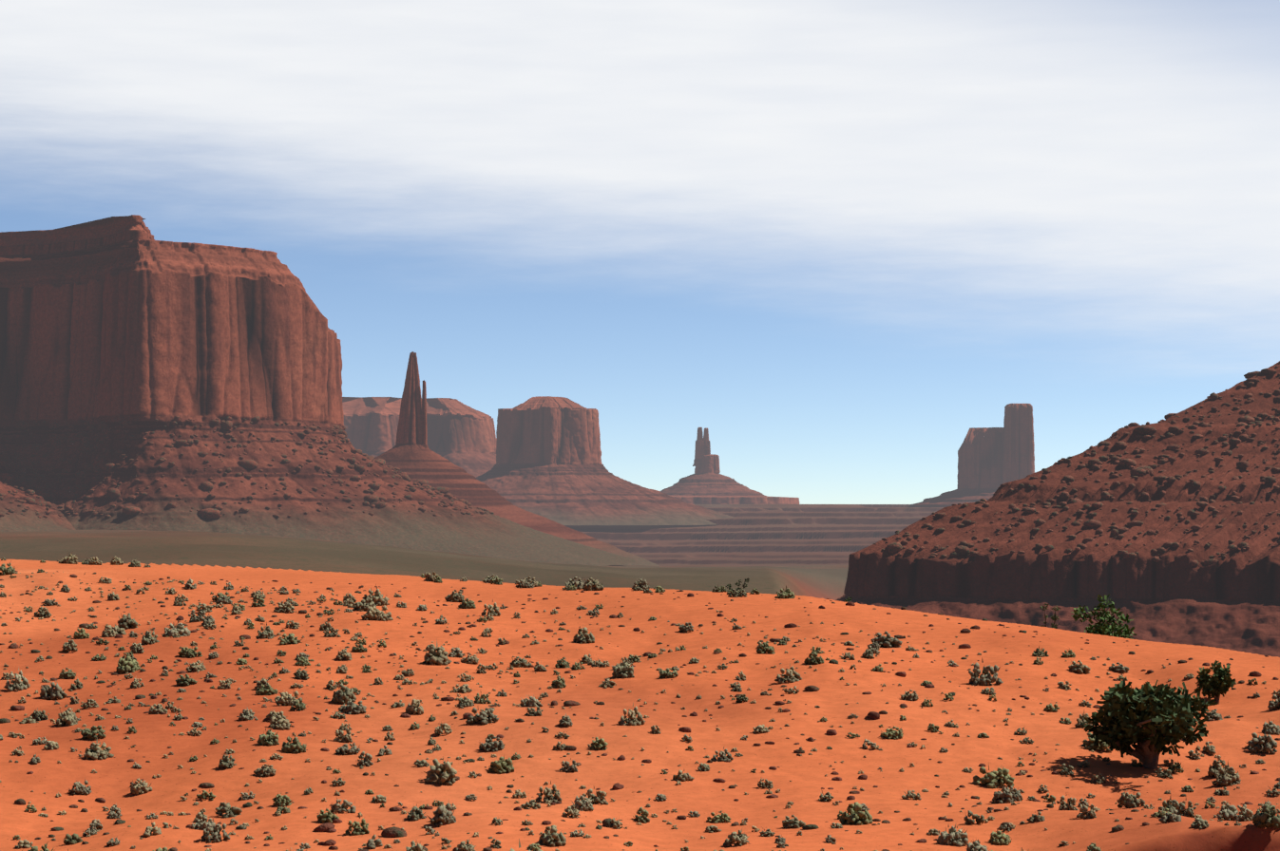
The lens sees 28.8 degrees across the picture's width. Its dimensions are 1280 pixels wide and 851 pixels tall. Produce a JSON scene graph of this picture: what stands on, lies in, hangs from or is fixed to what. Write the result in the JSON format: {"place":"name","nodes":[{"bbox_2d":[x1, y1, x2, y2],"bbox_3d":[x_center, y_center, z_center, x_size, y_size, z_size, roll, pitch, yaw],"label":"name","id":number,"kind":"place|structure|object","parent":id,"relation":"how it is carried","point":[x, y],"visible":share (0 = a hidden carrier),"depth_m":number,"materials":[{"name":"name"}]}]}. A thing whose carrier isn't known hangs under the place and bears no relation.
{"place":"outdoors","nodes":[
{"label":"outdoors","id":0,"kind":"place"},
{"bbox_2d":[0,504,1279,850],"bbox_3d":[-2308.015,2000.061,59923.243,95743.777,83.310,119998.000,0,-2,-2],"label":"terrain","id":1,"kind":"structure","parent":0,"point":[802,552],"depth_m":94.23,"materials":[{"name":"orange sand"}]},
{"bbox_2d":[0,239,635,566],"bbox_3d":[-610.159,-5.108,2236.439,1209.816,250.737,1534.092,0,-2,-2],"label":"mesa","id":2,"kind":"structure","parent":1,"relation":"on","point":[145,333],"depth_m":1900.84,"materials":[{"name":"stone"}]},
{"bbox_2d":[0,214,154,262],"bbox_3d":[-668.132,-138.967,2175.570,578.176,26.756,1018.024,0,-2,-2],"label":"mesa top","id":3,"kind":"object","parent":2,"relation":"on","point":[118,232],"visible":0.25,"depth_m":1979.21,"materials":[{"name":"stone"}]},
{"bbox_2d":[0,416,495,518],"bbox_3d":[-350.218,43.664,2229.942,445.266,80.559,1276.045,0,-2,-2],"label":"boulders","id":4,"kind":"object","parent":2,"relation":"on","point":[371,502],"visible":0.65,"depth_m":1892.68,"materials":[{"name":"brown stone"}]},
{"bbox_2d":[342,397,496,477],"bbox_3d":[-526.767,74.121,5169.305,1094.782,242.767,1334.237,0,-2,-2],"label":"mesa","id":5,"kind":"structure","parent":1,"relation":"on","point":[461,435],"depth_m":4872.16,"materials":[{"name":"brown stone"}]},
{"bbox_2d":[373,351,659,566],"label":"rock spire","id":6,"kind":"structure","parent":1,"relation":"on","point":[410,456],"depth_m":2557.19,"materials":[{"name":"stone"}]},
{"bbox_2d":[420,380,429,449],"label":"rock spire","id":7,"kind":"structure","parent":6,"relation":"on","point":[424,432],"depth_m":2589.56,"materials":[{"name":"stone"}]},
{"bbox_2d":[476,396,733,525],"bbox_3d":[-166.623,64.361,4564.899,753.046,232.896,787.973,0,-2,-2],"label":"butte","id":8,"kind":"object","parent":1,"relation":"on","point":[548,465],"visible":0.92,"depth_m":4440.09,"materials":[{"name":"brown stone"}]},
{"bbox_2d":[0,553,1279,850],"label":"desert shrubs","id":9,"kind":"object","parent":1,"relation":"on","point":[1169,811],"visible":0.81,"depth_m":88.07,"materials":[{"name":"green plant"}]},
{"bbox_2d":[0,571,1279,850],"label":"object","id":10,"kind":"object","parent":1,"relation":"on","point":[399,833],"visible":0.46,"depth_m":90.43,"materials":[{"name":"green plant"}]},
{"bbox_2d":[660,454,767,496],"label":"butte","id":11,"kind":"object","parent":1,"relation":"on","point":[706,479],"visible":0.69,"depth_m":5954.00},
{"bbox_2d":[692,439,710,466],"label":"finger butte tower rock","id":12,"kind":"object","parent":11,"relation":"on","point":[698,453],"visible":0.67,"depth_m":5998.33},
{"bbox_2d":[696,427,703,449],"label":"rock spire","id":13,"kind":"structure","parent":12,"relation":"on","point":[699,437],"depth_m":6003.09,"materials":[{"name":"stone"}]},
{"bbox_2d":[703,427,708,449],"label":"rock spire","id":14,"kind":"structure","parent":12,"relation":"on","point":[706,436],"depth_m":6002.87,"materials":[{"name":"stone"}]},
{"bbox_2d":[670,496,799,504],"bbox_3d":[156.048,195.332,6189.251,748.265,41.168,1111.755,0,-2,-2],"label":"rock ledge","id":15,"kind":"object","parent":1,"relation":"on","point":[728,500],"visible":0.33,"depth_m":5800.22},
{"bbox_2d":[725,577,749,592],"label":"shrub","id":16,"kind":"object","parent":1,"relation":"on","point":[736,583],"visible":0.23,"depth_m":200.43,"materials":[{"name":"green plant"}]},
{"bbox_2d":[906,427,1006,507],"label":"butte","id":17,"kind":"object","parent":1,"relation":"on","point":[982,461],"visible":0.52,"depth_m":5022.66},
{"bbox_2d":[1003,403,1034,482],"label":"rock tower","id":18,"kind":"structure","parent":17,"relation":"on","point":[1019,429],"depth_m":5008.43,"materials":[{"name":"stone"}]},
{"bbox_2d":[1040,603,1060,629],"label":"shrub","id":19,"kind":"object","parent":1,"relation":"on","point":[1056,617],"visible":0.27,"depth_m":152.94,"materials":[{"name":"green plant"}]},
{"bbox_2d":[836,361,1279,657],"bbox_3d":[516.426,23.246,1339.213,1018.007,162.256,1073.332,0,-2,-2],"label":"rocky hill","id":20,"kind":"structure","parent":1,"relation":"on","point":[1231,601],"depth_m":982.63,"materials":[{"name":"stone"}]},
{"bbox_2d":[873,362,1279,567],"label":"slope boulders","id":21,"kind":"object","parent":20,"relation":"on","point":[1095,464],"visible":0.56,"depth_m":1023.65,"materials":[{"name":"brown stone"}]},
{"bbox_2d":[1070,593,1136,639],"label":"green bush","id":22,"kind":"object","parent":1,"relation":"on","point":[1105,628],"visible":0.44,"depth_m":149.57,"materials":[{"name":"green plant"}]},
{"bbox_2d":[1081,679,1217,769],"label":"juniper tree","id":23,"kind":"object","parent":1,"relation":"on","point":[1150,720],"visible":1,"depth_m":82.15,"materials":[{"name":"green plant"}]},
{"bbox_2d":[1193,660,1235,703],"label":"green bush","id":24,"kind":"object","parent":1,"relation":"on","point":[1218,682],"visible":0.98,"depth_m":97.62,"materials":[{"name":"green plant"}]},
{"bbox_2d":[0,0,1279,504],"label":"sky","id":25,"kind":"structure","parent":0,"point":[834,241],"materials":[{"name":"blue"}]}
]}

